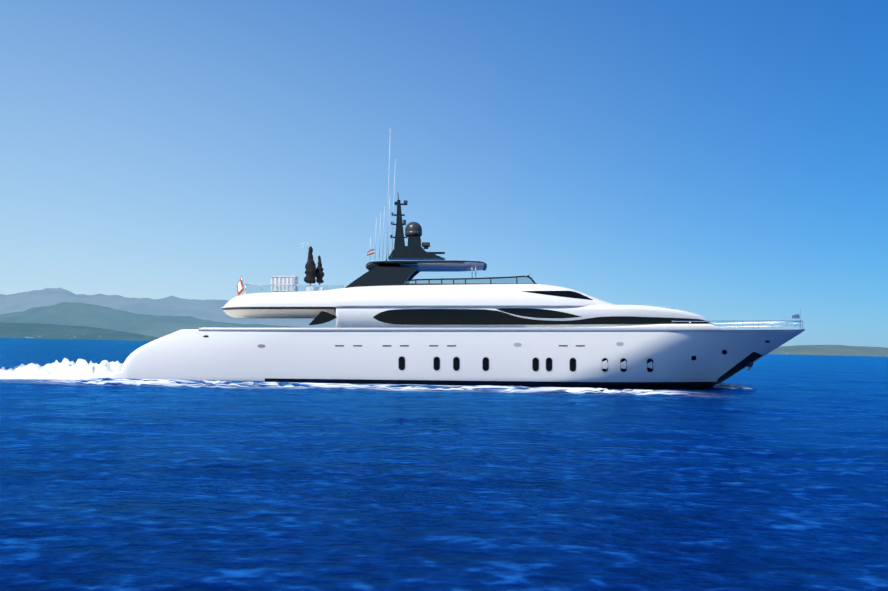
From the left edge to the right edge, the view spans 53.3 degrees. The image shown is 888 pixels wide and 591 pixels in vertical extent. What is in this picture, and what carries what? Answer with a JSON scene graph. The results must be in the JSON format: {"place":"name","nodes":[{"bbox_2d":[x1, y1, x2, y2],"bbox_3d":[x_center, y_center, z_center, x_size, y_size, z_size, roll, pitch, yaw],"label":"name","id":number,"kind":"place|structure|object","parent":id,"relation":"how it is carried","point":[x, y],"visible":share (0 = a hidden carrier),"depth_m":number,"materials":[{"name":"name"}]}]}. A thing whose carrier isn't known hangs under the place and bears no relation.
{"place":"outdoors","nodes":[
{"label":"outdoors","id":0,"kind":"place"},
{"bbox_2d":[0,322,157,340],"bbox_3d":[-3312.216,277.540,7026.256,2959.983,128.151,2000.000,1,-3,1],"label":"headland","id":1,"kind":"structure","parent":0,"point":[30,330],"depth_m":6256.51,"materials":[{"name":"green plant"}]},
{"bbox_2d":[0,302,300,337],"bbox_3d":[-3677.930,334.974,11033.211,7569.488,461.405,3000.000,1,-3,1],"label":"foothills","id":2,"kind":"structure","parent":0,"point":[79,314],"depth_m":10202.48,"materials":[{"name":"green plant"}]},
{"bbox_2d":[0,288,335,327],"bbox_3d":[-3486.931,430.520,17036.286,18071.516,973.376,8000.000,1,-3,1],"label":"mountains","id":3,"kind":"structure","parent":0,"point":[211,310],"depth_m":14692.56,"materials":[{"name":"grey stone"}]},
{"bbox_2d":[0,338,887,590],"bbox_3d":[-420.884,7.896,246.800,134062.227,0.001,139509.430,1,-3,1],"label":"sea water","id":4,"kind":"structure","parent":0,"point":[768,472],"depth_m":17.60,"materials":[{"name":"blue liquid"}]},
{"bbox_2d":[106,147,804,388],"bbox_3d":[1.330,-2.002,64.987,49.778,19.585,9.240,0,-3,1],"label":"yacht","id":5,"kind":"object","parent":4,"relation":"on","point":[396,323],"visible":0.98,"depth_m":60.34,"materials":[{"name":"paint"}]},
{"bbox_2d":[0,0,887,347],"label":"sky","id":6,"kind":"structure","parent":0,"point":[714,160],"materials":[{"name":"blue"}]},
{"bbox_2d":[768,345,887,356],"bbox_3d":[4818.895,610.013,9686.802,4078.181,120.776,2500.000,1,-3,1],"label":"island","id":7,"kind":"structure","parent":0,"point":[841,350],"depth_m":8748.86,"materials":[{"name":"green plant"}]}
]}

